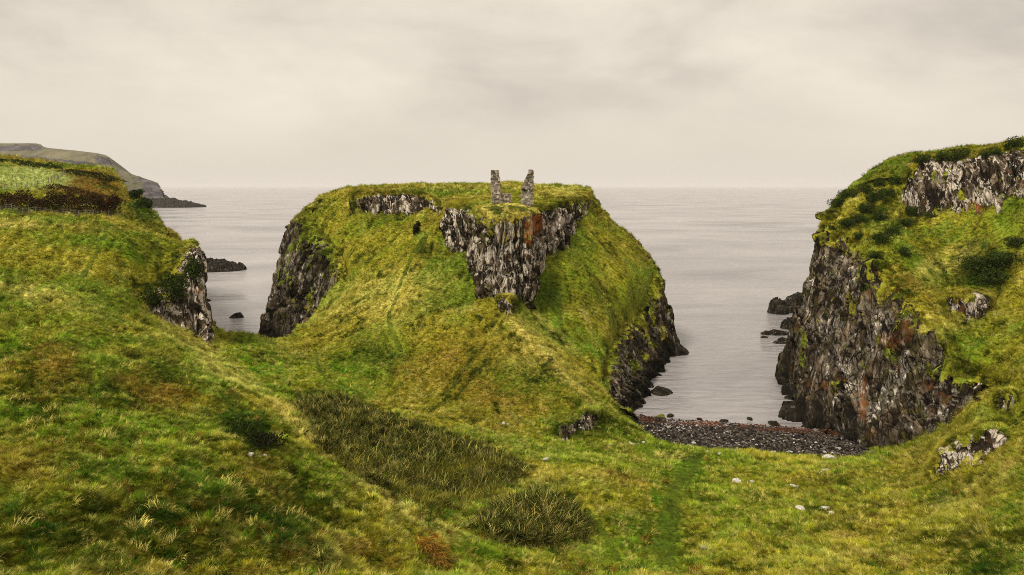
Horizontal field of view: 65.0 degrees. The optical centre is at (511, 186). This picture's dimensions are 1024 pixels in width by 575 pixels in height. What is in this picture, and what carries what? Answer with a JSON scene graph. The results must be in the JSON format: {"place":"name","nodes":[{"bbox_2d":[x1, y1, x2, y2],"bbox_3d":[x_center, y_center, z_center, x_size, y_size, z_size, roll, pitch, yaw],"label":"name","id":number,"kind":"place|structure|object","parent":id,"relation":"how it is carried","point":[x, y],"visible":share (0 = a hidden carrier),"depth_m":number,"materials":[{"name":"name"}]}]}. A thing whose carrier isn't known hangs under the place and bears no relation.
{"place":"outdoors","nodes":[
{"label":"outdoors","id":0,"kind":"place"},
{"bbox_2d":[49,223,111,288],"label":"path","id":1,"kind":"structure","parent":0,"point":[88,267],"depth_m":98.57,"materials":[{"name":"green plant"}]},
{"bbox_2d":[0,143,167,198],"bbox_3d":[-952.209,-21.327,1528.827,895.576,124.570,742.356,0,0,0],"label":"headland","id":2,"kind":"structure","parent":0,"point":[152,189],"depth_m":1296.85,"materials":[{"name":"grey stone"}]},
{"bbox_2d":[56,169,128,187],"bbox_3d":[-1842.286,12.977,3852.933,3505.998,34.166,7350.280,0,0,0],"label":"bracken ridge","id":3,"kind":"structure","parent":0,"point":[84,172],"depth_m":181.57,"materials":[{"name":"brown plant"}]},
{"bbox_2d":[164,227,217,328],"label":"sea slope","id":4,"kind":"structure","parent":0,"point":[208,300],"depth_m":135.48,"materials":[{"name":"green plant"}]},
{"bbox_2d":[258,200,347,337],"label":"cliff","id":5,"kind":"structure","parent":0,"point":[297,277],"depth_m":152.47,"materials":[{"name":"grey stone"}]},
{"bbox_2d":[313,348,349,396],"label":"path","id":6,"kind":"structure","parent":0,"point":[316,361],"depth_m":90.87,"materials":[{"name":"green plant"}]},
{"bbox_2d":[354,398,437,417],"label":"path","id":7,"kind":"structure","parent":0,"point":[378,402],"depth_m":86.02,"materials":[{"name":"green plant"}]},
{"bbox_2d":[386,228,433,351],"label":"path","id":8,"kind":"structure","parent":0,"point":[398,346],"depth_m":121.94,"materials":[{"name":"green plant"}]},
{"bbox_2d":[151,187,847,432],"bbox_3d":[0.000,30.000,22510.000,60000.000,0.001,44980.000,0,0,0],"label":"sea","id":9,"kind":"structure","parent":0,"point":[732,262],"depth_m":325.55,"materials":[{"name":"liquid"}]},
{"bbox_2d":[151,197,205,207],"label":"rocky point","id":10,"kind":"structure","parent":9,"relation":"in","point":[167,202],"depth_m":1143.09,"materials":[{"name":"grey stone"}]},
{"bbox_2d":[206,257,246,271],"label":"rocky islet","id":11,"kind":"object","parent":9,"relation":"in","point":[219,265],"visible":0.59,"depth_m":285.15,"materials":[{"name":"grey stone"}]},
{"bbox_2d":[229,312,243,318],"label":"sea rock","id":12,"kind":"object","parent":9,"relation":"in","point":[237,315],"visible":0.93,"depth_m":183.16,"materials":[{"name":"black stone"}]},
{"bbox_2d":[651,386,672,395],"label":"rock shelf","id":13,"kind":"object","parent":9,"relation":"in","point":[659,391],"visible":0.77,"depth_m":116.11,"materials":[{"name":"grey stone"}]},
{"bbox_2d":[673,341,688,355],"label":"rock shelf","id":14,"kind":"object","parent":9,"relation":"in","point":[680,349],"visible":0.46,"depth_m":142.90,"materials":[{"name":"grey stone"}]},
{"bbox_2d":[761,329,787,335],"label":"skerry","id":15,"kind":"structure","parent":9,"relation":"in","point":[774,332],"depth_m":162.15,"materials":[{"name":"grey stone"}]},
{"bbox_2d":[767,297,788,314],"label":"sea rock","id":16,"kind":"object","parent":9,"relation":"in","point":[777,306],"visible":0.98,"depth_m":189.14,"materials":[{"name":"grey stone"}]},
{"bbox_2d":[773,340,785,343],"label":"skerry","id":17,"kind":"structure","parent":9,"relation":"in","point":[779,342],"depth_m":153.32,"materials":[{"name":"grey stone"}]},
{"bbox_2d":[777,337,786,340],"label":"skerry","id":18,"kind":"structure","parent":9,"relation":"in","point":[782,339],"depth_m":156.12,"materials":[{"name":"grey stone"}]},
{"bbox_2d":[780,317,791,329],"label":"sea rock","id":19,"kind":"object","parent":9,"relation":"in","point":[785,323],"visible":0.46,"depth_m":169.10,"materials":[{"name":"grey stone"}]},
{"bbox_2d":[783,292,801,312],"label":"sea rock","id":20,"kind":"object","parent":9,"relation":"in","point":[790,300],"visible":0.27,"depth_m":192.27,"materials":[{"name":"grey stone"}]},
{"bbox_2d":[0,136,1023,574],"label":"ground","id":21,"kind":"structure","parent":0,"point":[628,293],"depth_m":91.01,"materials":[{"name":"green plant"}]},
{"bbox_2d":[0,158,60,169],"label":"field hedge","id":22,"kind":"object","parent":21,"relation":"on","point":[31,163],"visible":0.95,"depth_m":188.59,"materials":[{"name":"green plant"}]},
{"bbox_2d":[0,170,63,188],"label":"post fence","id":23,"kind":"object","parent":21,"relation":"on","point":[62,173],"visible":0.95,"depth_m":164.99,"materials":[{"name":"brown wood"}]},
{"bbox_2d":[0,188,122,214],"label":"hedge","id":24,"kind":"object","parent":21,"relation":"on","point":[100,203],"visible":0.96,"depth_m":132.25,"materials":[{"name":"plant"}]},
{"bbox_2d":[0,203,123,219],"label":"post fence","id":25,"kind":"object","parent":21,"relation":"on","point":[58,210],"visible":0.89,"depth_m":129.46,"materials":[{"name":"brown wood"}]},
{"bbox_2d":[43,182,129,202],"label":"bracken bank","id":26,"kind":"structure","parent":21,"relation":"on","point":[69,189],"depth_m":157.57,"materials":[{"name":"brown plant"}]},
{"bbox_2d":[128,189,144,197],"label":"dark bush","id":27,"kind":"object","parent":21,"relation":"on","point":[134,193],"visible":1,"depth_m":157.23,"materials":[{"name":"green plant"}]},
{"bbox_2d":[136,197,152,209],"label":"dark bush","id":28,"kind":"object","parent":21,"relation":"on","point":[145,202],"visible":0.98,"depth_m":147.83,"materials":[{"name":"green plant"}]},
{"bbox_2d":[126,240,214,343],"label":"crag","id":29,"kind":"structure","parent":21,"relation":"on","point":[191,310],"depth_m":101.24,"materials":[{"name":"grey stone"}]},
{"bbox_2d":[138,282,165,309],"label":"ivy bush","id":30,"kind":"object","parent":29,"relation":"on","point":[153,299],"visible":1,"depth_m":96.99,"materials":[{"name":"green plant"}]},
{"bbox_2d":[163,270,189,302],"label":"ivy bush","id":31,"kind":"object","parent":29,"relation":"on","point":[176,287],"visible":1,"depth_m":99.92,"materials":[{"name":"green plant"}]},
{"bbox_2d":[182,253,204,284],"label":"ivy bush","id":32,"kind":"object","parent":29,"relation":"on","point":[195,268],"visible":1,"depth_m":102.42,"materials":[{"name":"green plant"}]},
{"bbox_2d":[223,419,263,433],"bbox_3d":[-17.822,16.052,53.389,2.505,1.078,2.411,0,0,0],"label":"bramble","id":33,"kind":"object","parent":21,"relation":"on","point":[244,425],"visible":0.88,"depth_m":53.30,"materials":[{"name":"green plant"}]},
{"bbox_2d":[236,428,289,449],"bbox_3d":[-15.417,15.658,49.745,3.216,1.102,2.720,0,0,0],"label":"bramble","id":34,"kind":"object","parent":21,"relation":"on","point":[267,439],"visible":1,"depth_m":49.66,"materials":[{"name":"green plant"}]},
{"bbox_2d":[349,189,441,215],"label":"crag","id":35,"kind":"structure","parent":21,"relation":"on","point":[408,204],"depth_m":155.34,"materials":[{"name":"grey stone"}]},
{"bbox_2d":[412,224,419,234],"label":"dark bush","id":36,"kind":"object","parent":21,"relation":"on","point":[416,229],"visible":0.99,"depth_m":140.53,"materials":[{"name":"black plant"}]},
{"bbox_2d":[411,530,461,569],"bbox_3d":[-4.228,20.470,45.625,4.013,1.635,5.083,0,0,0],"label":"rusty tussock","id":37,"kind":"object","parent":21,"relation":"on","point":[441,557],"visible":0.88,"depth_m":44.75,"materials":[{"name":"brown plant"}]},
{"bbox_2d":[289,385,598,554],"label":"reed bed","id":38,"kind":"object","parent":21,"relation":"on","point":[549,518],"depth_m":64.27,"materials":[{"name":"green plant"}]},
{"bbox_2d":[498,295,515,316],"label":"rock outcrop","id":39,"kind":"object","parent":21,"relation":"on","point":[505,305],"visible":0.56,"depth_m":107.81,"materials":[{"name":"grey stone"}]},
{"bbox_2d":[439,199,594,309],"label":"castle crag","id":40,"kind":"structure","parent":21,"relation":"on","point":[500,260],"depth_m":115.41,"materials":[{"name":"grey stone"}]},
{"bbox_2d":[490,170,510,203],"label":"ruined tower","id":41,"kind":"structure","parent":40,"relation":"on","point":[498,197],"depth_m":123.47,"materials":[{"name":"grey stone"}]},
{"bbox_2d":[520,169,533,206],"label":"ruined tower","id":42,"kind":"structure","parent":40,"relation":"on","point":[527,191],"depth_m":121.90,"materials":[{"name":"grey stone"}]},
{"bbox_2d":[556,405,601,441],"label":"rock outcrop","id":43,"kind":"object","parent":21,"relation":"on","point":[584,422],"visible":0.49,"depth_m":80.68,"materials":[{"name":"grey stone"}]},
{"bbox_2d":[732,478,740,482],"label":"boulder","id":44,"kind":"object","parent":21,"relation":"on","point":[736,480],"visible":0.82,"depth_m":71.78,"materials":[{"name":"stone"}]},
{"bbox_2d":[631,413,872,455],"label":"shingle","id":45,"kind":"object","parent":21,"relation":"on","point":[842,445],"visible":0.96,"depth_m":93.39,"materials":[{"name":"grey gravel"}]},
{"bbox_2d":[768,421,779,425],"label":"boulder","id":46,"kind":"object","parent":21,"relation":"on","point":[775,423],"visible":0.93,"depth_m":100.92,"materials":[{"name":"grey stone"}]},
{"bbox_2d":[795,505,804,510],"bbox_3d":[22.735,25.435,63.414,0.619,0.452,0.849,-1,1,-16],"label":"boulder","id":47,"kind":"object","parent":21,"relation":"on","point":[798,507],"visible":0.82,"depth_m":63.31,"materials":[{"name":"stone"}]},
{"bbox_2d":[822,454,834,458],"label":"boulder","id":48,"kind":"object","parent":21,"relation":"on","point":[829,456],"visible":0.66,"depth_m":83.31,"materials":[{"name":"stone"}]},
{"bbox_2d":[848,213,869,222],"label":"gorse bush","id":49,"kind":"object","parent":21,"relation":"on","point":[859,217],"visible":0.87,"depth_m":113.98,"materials":[{"name":"green plant"}]},
{"bbox_2d":[853,183,873,193],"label":"gorse bush","id":50,"kind":"object","parent":21,"relation":"on","point":[867,187],"visible":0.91,"depth_m":122.38,"materials":[{"name":"green plant"}]},
{"bbox_2d":[864,188,888,202],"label":"gorse bush","id":51,"kind":"object","parent":21,"relation":"on","point":[871,197],"visible":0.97,"depth_m":117.72,"materials":[{"name":"green plant"}]},
{"bbox_2d":[873,177,885,187],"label":"gorse bush","id":52,"kind":"object","parent":21,"relation":"on","point":[876,183],"visible":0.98,"depth_m":123.18,"materials":[{"name":"green plant"}]},
{"bbox_2d":[871,211,891,220],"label":"gorse bush","id":53,"kind":"object","parent":21,"relation":"on","point":[879,215],"visible":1,"depth_m":112.61,"materials":[{"name":"green plant"}]},
{"bbox_2d":[879,187,900,196],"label":"gorse bush","id":54,"kind":"object","parent":21,"relation":"on","point":[889,192],"visible":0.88,"depth_m":118.46,"materials":[{"name":"green plant"}]},
{"bbox_2d":[892,246,912,256],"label":"gorse bush","id":55,"kind":"object","parent":21,"relation":"on","point":[904,251],"visible":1,"depth_m":102.45,"materials":[{"name":"green plant"}]},
{"bbox_2d":[897,217,917,226],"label":"gorse bush","id":56,"kind":"object","parent":21,"relation":"on","point":[904,222],"visible":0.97,"depth_m":110.60,"materials":[{"name":"green plant"}]},
{"bbox_2d":[859,139,1023,216],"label":"crag","id":57,"kind":"structure","parent":21,"relation":"on","point":[995,179],"depth_m":111.35,"materials":[{"name":"grey stone"}]},
{"bbox_2d":[887,175,902,183],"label":"gorse bush","id":58,"kind":"object","parent":57,"relation":"on","point":[895,180],"visible":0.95,"depth_m":122.14,"materials":[{"name":"green plant"}]},
{"bbox_2d":[898,206,924,217],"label":"gorse bush","id":59,"kind":"object","parent":57,"relation":"on","point":[912,209],"visible":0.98,"depth_m":112.86,"materials":[{"name":"green plant"}]},
{"bbox_2d":[913,154,933,163],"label":"gorse bush","id":60,"kind":"object","parent":57,"relation":"on","point":[921,159],"visible":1,"depth_m":117.52,"materials":[{"name":"green plant"}]},
{"bbox_2d":[922,211,937,218],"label":"gorse bush","id":61,"kind":"object","parent":57,"relation":"on","point":[931,214],"visible":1,"depth_m":111.20,"materials":[{"name":"green plant"}]},
{"bbox_2d":[935,150,949,161],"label":"gorse bush","id":62,"kind":"object","parent":57,"relation":"on","point":[941,157],"visible":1,"depth_m":115.79,"materials":[{"name":"green plant"}]},
{"bbox_2d":[946,148,975,161],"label":"gorse bush","id":63,"kind":"object","parent":57,"relation":"on","point":[955,155],"visible":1,"depth_m":114.75,"materials":[{"name":"green plant"}]},
{"bbox_2d":[976,150,992,157],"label":"gorse bush","id":64,"kind":"object","parent":57,"relation":"on","point":[984,153],"visible":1,"depth_m":110.89,"materials":[{"name":"green plant"}]},
{"bbox_2d":[988,148,1002,154],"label":"gorse bush","id":65,"kind":"object","parent":57,"relation":"on","point":[996,150],"visible":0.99,"depth_m":110.65,"materials":[{"name":"green plant"}]},
{"bbox_2d":[1002,135,1023,150],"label":"gorse bush","id":66,"kind":"object","parent":57,"relation":"on","point":[1012,143],"visible":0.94,"depth_m":111.15,"materials":[{"name":"green plant"}]},
{"bbox_2d":[927,425,1006,478],"bbox_3d":[38.615,22.160,68.064,5.774,5.617,11.369,0,0,31],"label":"rock outcrop","id":67,"kind":"object","parent":21,"relation":"on","point":[968,448],"visible":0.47,"depth_m":64.46,"materials":[{"name":"grey stone"}]},
{"bbox_2d":[943,290,990,323],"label":"rock outcrop","id":68,"kind":"object","parent":21,"relation":"on","point":[974,305],"visible":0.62,"depth_m":91.14,"materials":[{"name":"grey stone"}]},
{"bbox_2d":[952,255,999,271],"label":"gorse bush","id":69,"kind":"object","parent":21,"relation":"on","point":[973,265],"visible":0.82,"depth_m":99.49,"materials":[{"name":"green plant"}]},
{"bbox_2d":[974,267,1008,285],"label":"gorse bush","id":70,"kind":"object","parent":21,"relation":"on","point":[991,278],"visible":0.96,"depth_m":96.31,"materials":[{"name":"green plant"}]},
{"bbox_2d":[977,251,1023,267],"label":"gorse bush","id":71,"kind":"object","parent":21,"relation":"on","point":[1006,259],"visible":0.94,"depth_m":97.33,"materials":[{"name":"green plant"}]},
{"bbox_2d":[995,390,1017,411],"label":"rock outcrop","id":72,"kind":"object","parent":21,"relation":"on","point":[1006,399],"visible":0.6,"depth_m":69.87,"materials":[{"name":"grey stone"}]},
{"bbox_2d":[1003,235,1023,248],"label":"gorse bush","id":73,"kind":"object","parent":21,"relation":"on","point":[1016,243],"visible":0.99,"depth_m":98.50,"materials":[{"name":"green plant"}]},
{"bbox_2d":[0,0,1023,186],"label":"sky","id":74,"kind":"structure","parent":0,"point":[176,93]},
{"bbox_2d":[583,508,621,564],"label":"path","id":75,"kind":"structure","parent":0,"point":[608,541],"depth_m":55.66,"materials":[{"name":"green plant"}]},
{"bbox_2d":[585,187,679,417],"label":"cliff","id":76,"kind":"structure","parent":0,"point":[628,388],"depth_m":126.07,"materials":[{"name":"grey stone"}]},
{"bbox_2d":[651,457,703,565],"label":"path","id":77,"kind":"structure","parent":0,"point":[674,508],"depth_m":61.15,"materials":[{"name":"green plant"}]},
{"bbox_2d":[775,195,998,448],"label":"cliff","id":78,"kind":"structure","parent":0,"point":[875,396],"depth_m":96.42,"materials":[{"name":"grey stone"}]},
{"bbox_2d":[826,209,838,213],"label":"gorse bush","id":79,"kind":"object","parent":78,"relation":"on","point":[831,211],"visible":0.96,"depth_m":120.85,"materials":[{"name":"green plant"}]},
{"bbox_2d":[827,198,843,207],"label":"gorse bush","id":80,"kind":"object","parent":78,"relation":"on","point":[838,202],"visible":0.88,"depth_m":122.42,"materials":[{"name":"green plant"}]},
{"bbox_2d":[835,218,859,228],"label":"gorse bush","id":81,"kind":"object","parent":78,"relation":"on","point":[846,222],"visible":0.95,"depth_m":113.32,"materials":[{"name":"green plant"}]},
{"bbox_2d":[836,188,861,200],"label":"gorse bush","id":82,"kind":"object","parent":78,"relation":"on","point":[846,194],"visible":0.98,"depth_m":121.68,"materials":[{"name":"green plant"}]},
{"bbox_2d":[852,232,865,240],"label":"gorse bush","id":83,"kind":"object","parent":78,"relation":"on","point":[858,235],"visible":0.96,"depth_m":109.28,"materials":[{"name":"green plant"}]},
{"bbox_2d":[853,203,878,212],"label":"gorse bush","id":84,"kind":"object","parent":78,"relation":"on","point":[864,207],"visible":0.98,"depth_m":115.83,"materials":[{"name":"green plant"}]},
{"bbox_2d":[865,251,884,258],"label":"gorse bush","id":85,"kind":"object","parent":78,"relation":"on","point":[874,255],"visible":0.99,"depth_m":102.81,"materials":[{"name":"green plant"}]},
{"bbox_2d":[865,232,895,245],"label":"gorse bush","id":86,"kind":"object","parent":78,"relation":"on","point":[881,237],"visible":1,"depth_m":105.17,"materials":[{"name":"green plant"}]},
{"bbox_2d":[882,225,900,235],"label":"gorse bush","id":87,"kind":"object","parent":78,"relation":"on","point":[890,230],"visible":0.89,"depth_m":107.72,"materials":[{"name":"green plant"}]}
]}

